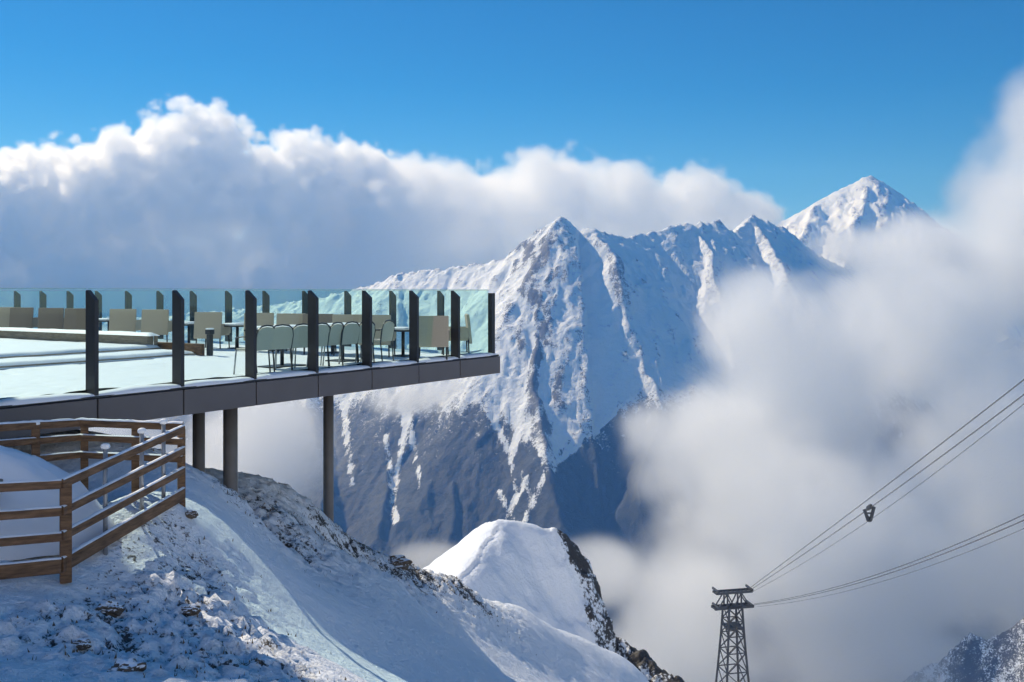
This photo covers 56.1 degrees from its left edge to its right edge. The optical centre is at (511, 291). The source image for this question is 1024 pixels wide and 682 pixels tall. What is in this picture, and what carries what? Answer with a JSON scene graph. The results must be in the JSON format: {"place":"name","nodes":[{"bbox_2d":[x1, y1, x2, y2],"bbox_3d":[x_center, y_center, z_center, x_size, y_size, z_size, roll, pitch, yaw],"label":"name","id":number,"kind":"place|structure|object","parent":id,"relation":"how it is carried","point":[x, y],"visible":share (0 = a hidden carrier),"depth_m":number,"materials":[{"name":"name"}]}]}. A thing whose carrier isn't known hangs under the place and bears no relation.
{"place":"outdoors","nodes":[
{"label":"outdoors","id":0,"kind":"place"},
{"bbox_2d":[0,339,480,399],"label":"snow floor","id":1,"kind":"structure","parent":0,"point":[44,380],"depth_m":16.56,"materials":[{"name":"white snow"}]},
{"bbox_2d":[0,307,10,326],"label":"armchair","id":2,"kind":"object","parent":1,"relation":"on","point":[4,316],"visible":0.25,"depth_m":26.86,"materials":[{"name":"fabric"}]},
{"bbox_2d":[9,307,37,327],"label":"armchair","id":3,"kind":"object","parent":1,"relation":"on","point":[21,317],"visible":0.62,"depth_m":26.36,"materials":[{"name":"fabric"}]},
{"bbox_2d":[38,308,63,328],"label":"armchair","id":4,"kind":"object","parent":1,"relation":"on","point":[50,318],"visible":0.69,"depth_m":25.68,"materials":[{"name":"fabric"}]},
{"bbox_2d":[63,308,85,329],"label":"armchair","id":5,"kind":"object","parent":1,"relation":"on","point":[74,318],"visible":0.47,"depth_m":25.05,"materials":[{"name":"fabric"}]},
{"bbox_2d":[99,318,108,330],"bbox_3d":[-10.570,1.012,25.216,0.500,0.606,0.500,0,0,32],"label":"side table","id":6,"kind":"object","parent":1,"relation":"on","point":[104,320],"visible":0.19,"depth_m":25.00,"materials":[{"name":"metal"}]},
{"bbox_2d":[109,309,140,331],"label":"armchair","id":7,"kind":"object","parent":1,"relation":"on","point":[122,320],"visible":0.73,"depth_m":24.07,"materials":[{"name":"fabric"}]},
{"bbox_2d":[141,309,171,341],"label":"armchair","id":8,"kind":"object","parent":1,"relation":"on","point":[157,321],"visible":0.79,"depth_m":23.39,"materials":[{"name":"fabric"}]},
{"bbox_2d":[184,321,193,342],"bbox_3d":[-7.913,1.052,23.558,0.500,0.606,0.500,0,0,32],"label":"side table","id":9,"kind":"object","parent":1,"relation":"on","point":[188,324],"visible":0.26,"depth_m":23.52,"materials":[{"name":"metal"}]},
{"bbox_2d":[205,328,214,355],"bbox_3d":[-6.348,1.080,20.199,0.140,0.610,0.140,0,0,32],"label":"bollard lamp","id":10,"kind":"object","parent":1,"relation":"on","point":[209,332],"visible":0.89,"depth_m":20.16,"materials":[{"name":"metal"}]},
{"bbox_2d":[194,312,230,348],"bbox_3d":[-7.056,0.921,22.658,0.680,0.870,0.640,0,0,6],"label":"armchair","id":11,"kind":"object","parent":1,"relation":"on","point":[203,321],"visible":0.81,"depth_m":22.38,"materials":[{"name":"fabric"}]},
{"bbox_2d":[223,323,244,348],"bbox_3d":[-6.470,1.052,22.657,0.500,0.606,0.500,0,0,32],"label":"side table","id":12,"kind":"object","parent":1,"relation":"on","point":[237,325],"visible":0.62,"depth_m":22.53,"materials":[{"name":"metal"}]},
{"bbox_2d":[233,325,274,374],"bbox_3d":[-4.198,0.949,15.713,0.524,0.814,0.524,0,0,25],"label":"cafe chair","id":13,"kind":"object","parent":1,"relation":"on","point":[265,335],"visible":0.62,"depth_m":15.60,"materials":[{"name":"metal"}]},
{"bbox_2d":[244,313,273,351],"bbox_3d":[-5.679,0.921,21.799,0.680,0.870,0.640,0,0,-2],"label":"armchair","id":14,"kind":"object","parent":1,"relation":"on","point":[265,319],"visible":0.13,"depth_m":21.53,"materials":[{"name":"fabric"}]},
{"bbox_2d":[244,325,307,368],"bbox_3d":[-4.124,0.987,17.247,0.700,0.736,1.161,0,0,32],"label":"dining table","id":15,"kind":"object","parent":1,"relation":"on","point":[281,365],"visible":0.32,"depth_m":17.21,"materials":[{"name":"metal"}]},
{"bbox_2d":[268,324,293,371],"bbox_3d":[-3.984,0.949,16.058,0.524,0.814,0.524,0,0,41],"label":"cafe chair","id":16,"kind":"object","parent":1,"relation":"on","point":[283,337],"visible":0.77,"depth_m":15.94,"materials":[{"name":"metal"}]},
{"bbox_2d":[276,313,304,352],"bbox_3d":[-4.796,0.921,21.247,0.680,0.870,0.640,0,0,6],"label":"armchair","id":17,"kind":"object","parent":1,"relation":"on","point":[290,318],"visible":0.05,"depth_m":20.98,"materials":[{"name":"fabric"}]},
{"bbox_2d":[274,323,307,367],"bbox_3d":[-3.732,0.949,16.460,0.524,0.814,0.524,0,0,38],"label":"cafe chair","id":18,"kind":"object","parent":1,"relation":"on","point":[300,339],"visible":0.47,"depth_m":16.30,"materials":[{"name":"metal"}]},
{"bbox_2d":[292,323,329,367],"bbox_3d":[-3.516,0.949,16.806,0.524,0.814,0.524,0,0,29],"label":"cafe chair","id":19,"kind":"object","parent":1,"relation":"on","point":[324,330],"visible":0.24,"depth_m":16.76,"materials":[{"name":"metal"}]},
{"bbox_2d":[302,314,336,353],"bbox_3d":[-4.160,0.921,20.850,0.680,0.870,0.640,0,0,-1],"label":"armchair","id":20,"kind":"object","parent":1,"relation":"on","point":[325,318],"visible":0.07,"depth_m":20.58,"materials":[{"name":"fabric"}]},
{"bbox_2d":[306,322,343,367],"bbox_3d":[-3.327,0.949,17.184,0.524,0.814,0.524,0,0,22],"label":"cafe chair","id":21,"kind":"object","parent":1,"relation":"on","point":[334,335],"visible":0.6,"depth_m":17.06,"materials":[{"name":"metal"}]},
{"bbox_2d":[319,322,360,361],"bbox_3d":[-3.277,0.987,18.602,0.700,0.736,0.764,0,0,32],"label":"dining table","id":22,"kind":"object","parent":1,"relation":"on","point":[344,360],"visible":0.28,"depth_m":18.44,"materials":[{"name":"metal"}]},
{"bbox_2d":[322,321,359,365],"bbox_3d":[-3.108,0.949,17.534,0.524,0.814,0.524,0,0,30],"label":"cafe chair","id":23,"kind":"object","parent":1,"relation":"on","point":[350,332],"visible":0.7,"depth_m":17.43,"materials":[{"name":"metal"}]},
{"bbox_2d":[332,314,361,355],"bbox_3d":[-3.417,0.921,20.386,0.680,0.870,0.640,0,0,6],"label":"armchair","id":24,"kind":"object","parent":1,"relation":"on","point":[345,318],"visible":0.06,"depth_m":20.13,"materials":[{"name":"fabric"}]},
{"bbox_2d":[340,321,374,364],"bbox_3d":[-2.880,0.949,17.901,0.524,0.814,0.524,0,0,34],"label":"cafe chair","id":25,"kind":"object","parent":1,"relation":"on","point":[360,338],"visible":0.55,"depth_m":17.85,"materials":[{"name":"metal"}]},
{"bbox_2d":[359,315,395,356],"bbox_3d":[-2.789,0.921,19.994,0.680,0.870,0.640,0,0,5],"label":"armchair","id":26,"kind":"object","parent":1,"relation":"on","point":[378,320],"visible":0.28,"depth_m":19.71,"materials":[{"name":"fabric"}]},
{"bbox_2d":[360,320,394,361],"bbox_3d":[-2.579,0.949,18.496,0.524,0.814,0.524,0,0,21],"label":"cafe chair","id":27,"kind":"object","parent":1,"relation":"on","point":[387,330],"visible":0.68,"depth_m":18.37,"materials":[{"name":"metal"}]},
{"bbox_2d":[394,327,408,356],"bbox_3d":[-2.269,1.052,20.034,0.500,0.606,0.500,0,0,32],"label":"side table","id":28,"kind":"object","parent":1,"relation":"on","point":[402,330],"visible":0.59,"depth_m":19.97,"materials":[{"name":"metal"}]},
{"bbox_2d":[419,316,450,359],"bbox_3d":[-1.584,0.921,19.242,0.680,0.870,0.640,0,0,0],"label":"armchair","id":29,"kind":"object","parent":1,"relation":"on","point":[434,331],"visible":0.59,"depth_m":18.95,"materials":[{"name":"fabric"}]},
{"bbox_2d":[441,314,471,354],"bbox_3d":[-1.186,0.921,20.426,0.640,0.870,0.680,0,0,-7],"label":"armchair","id":30,"kind":"object","parent":1,"relation":"on","point":[465,334],"visible":0.55,"depth_m":20.13,"materials":[{"name":"fabric"}]},
{"bbox_2d":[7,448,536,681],"bbox_3d":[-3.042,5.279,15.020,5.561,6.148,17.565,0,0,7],"label":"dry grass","id":31,"kind":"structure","parent":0,"point":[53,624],"depth_m":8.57,"materials":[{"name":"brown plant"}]},
{"bbox_2d":[0,429,648,681],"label":"snow slope","id":32,"kind":"structure","parent":0,"point":[384,625],"depth_m":11.36,"materials":[{"name":"white snow"}]},
{"bbox_2d":[0,445,114,560],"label":"snow mound","id":33,"kind":"object","parent":32,"relation":"on","point":[16,465],"visible":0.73,"depth_m":9.51,"materials":[{"name":"white snow"}]},
{"bbox_2d":[73,638,91,650],"bbox_3d":[-3.397,2.791,7.594,0.137,0.094,0.135,0,0,-36],"label":"stone","id":34,"kind":"object","parent":32,"relation":"on","point":[82,644],"visible":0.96,"depth_m":7.57,"materials":[{"name":"grey stone"}]},
{"bbox_2d":[0,418,183,492],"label":"wooden fence","id":35,"kind":"object","parent":32,"relation":"on","point":[35,440],"visible":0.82,"depth_m":11.05,"materials":[{"name":"brown wood"}]},
{"bbox_2d":[0,419,185,583],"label":"wooden fence","id":36,"kind":"object","parent":32,"relation":"on","point":[65,561],"visible":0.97,"depth_m":9.25,"materials":[{"name":"brown wood"}]},
{"bbox_2d":[94,600,124,617],"bbox_3d":[-3.602,2.852,8.602,0.266,0.172,0.218,0,0,0],"label":"stone","id":37,"kind":"object","parent":32,"relation":"on","point":[114,609],"visible":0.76,"depth_m":8.54,"materials":[{"name":"grey stone"}]},
{"bbox_2d":[107,658,146,671],"bbox_3d":[-2.809,2.771,6.998,0.277,0.179,0.228,0,0,0],"label":"stone","id":38,"kind":"object","parent":32,"relation":"on","point":[128,665],"visible":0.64,"depth_m":6.96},
{"bbox_2d":[181,604,200,615],"bbox_3d":[-3.005,2.990,8.996,0.182,0.121,0.162,0,0,0],"label":"stone","id":39,"kind":"object","parent":32,"relation":"on","point":[191,609],"visible":0.98,"depth_m":8.95,"materials":[{"name":"grey stone"}]},
{"bbox_2d":[185,510,198,518],"bbox_3d":[-3.635,2.531,10.897,0.170,0.110,0.145,0,0,0],"label":"stone","id":40,"kind":"object","parent":32,"relation":"on","point":[190,514],"visible":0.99,"depth_m":10.86,"materials":[{"name":"grey stone"}]},
{"bbox_2d":[0,288,499,522],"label":"viewing platform","id":41,"kind":"structure","parent":32,"relation":"on","point":[198,402],"depth_m":15.91,"materials":[{"name":"grey paint"}]},
{"bbox_2d":[0,338,204,369],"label":"terrace steps","id":42,"kind":"structure","parent":41,"relation":"on","point":[18,353],"depth_m":19.24,"materials":[{"name":"grey wood"}]},
{"bbox_2d":[0,327,159,345],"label":"bench","id":43,"kind":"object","parent":42,"relation":"on","point":[128,337],"depth_m":22.08,"materials":[{"name":"grey wood"}]},
{"bbox_2d":[0,353,496,405],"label":"snow ledge","id":44,"kind":"object","parent":41,"relation":"on","point":[61,397],"visible":0.93,"depth_m":13.99,"materials":[{"name":"white snow"}]},
{"bbox_2d":[389,555,412,569],"bbox_3d":[-2.425,5.793,20.420,0.534,0.420,0.548,0,0,44],"label":"stone","id":45,"kind":"object","parent":32,"relation":"on","point":[402,562],"visible":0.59,"depth_m":20.26,"materials":[{"name":"grey stone"}]},
{"bbox_2d":[0,0,1023,313],"label":"sky","id":46,"kind":"structure","parent":0,"point":[206,148],"materials":[{"name":"blue"}]},
{"bbox_2d":[33,313,1023,681],"bbox_3d":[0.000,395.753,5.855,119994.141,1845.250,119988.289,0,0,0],"label":"valley ground","id":47,"kind":"structure","parent":0,"point":[973,379],"depth_m":10854.44,"materials":[{"name":"white snow"}]},
{"bbox_2d":[711,584,753,681],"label":"ropeway tower","id":48,"kind":"structure","parent":47,"relation":"on","point":[730,626],"depth_m":189.39,"materials":[{"name":"metal"}]},
{"bbox_2d":[749,379,1023,588],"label":"ropeway cable","id":49,"kind":"object","parent":48,"relation":"attached to","point":[903,472],"visible":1,"depth_m":109.64,"materials":[{"name":"metal"}]},
{"bbox_2d":[751,394,1023,589],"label":"ropeway cable","id":50,"kind":"object","parent":48,"relation":"attached to","point":[907,480],"visible":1,"depth_m":108.24,"materials":[{"name":"metal"}]},
{"bbox_2d":[863,504,875,521],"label":"cable trolley","id":51,"kind":"object","parent":50,"relation":"hanging from","point":[866,513],"visible":1,"depth_m":123.72,"materials":[{"name":"metal"}]},
{"bbox_2d":[752,404,1023,591],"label":"ropeway cable","id":52,"kind":"object","parent":48,"relation":"attached to","point":[907,493],"visible":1,"depth_m":109.02,"materials":[{"name":"metal"}]},
{"bbox_2d":[755,520,1023,604],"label":"ropeway cable","id":53,"kind":"object","parent":48,"relation":"attached to","point":[911,565],"visible":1,"depth_m":109.25,"materials":[{"name":"metal"}]},
{"bbox_2d":[756,514,1023,603],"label":"ropeway cable","id":54,"kind":"object","parent":48,"relation":"attached to","point":[910,562],"visible":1,"depth_m":109.11,"materials":[{"name":"metal"}]},
{"bbox_2d":[757,528,1023,606],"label":"ropeway cable","id":55,"kind":"object","parent":48,"relation":"attached to","point":[913,571],"visible":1,"depth_m":106.98,"materials":[{"name":"metal"}]},
{"bbox_2d":[423,519,683,681],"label":"rocky hill","id":56,"kind":"structure","parent":0,"point":[547,575],"depth_m":58.65,"materials":[{"name":"white snow"}]},
{"bbox_2d":[88,215,1023,681],"bbox_3d":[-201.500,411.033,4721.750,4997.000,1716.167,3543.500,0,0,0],"label":"mountain","id":57,"kind":"structure","parent":0,"point":[666,429],"depth_m":3927.63,"materials":[{"name":"white snow"}]},
{"bbox_2d":[776,175,1023,350],"bbox_3d":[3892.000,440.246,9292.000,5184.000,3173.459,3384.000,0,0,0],"label":"peak","id":58,"kind":"structure","parent":0,"point":[924,273],"depth_m":8498.86,"materials":[{"name":"white snow"}]},
{"bbox_2d":[902,618,1023,681],"bbox_3d":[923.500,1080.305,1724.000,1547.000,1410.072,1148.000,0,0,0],"label":"rocky spur","id":59,"kind":"structure","parent":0,"point":[970,657],"depth_m":1776.22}
]}

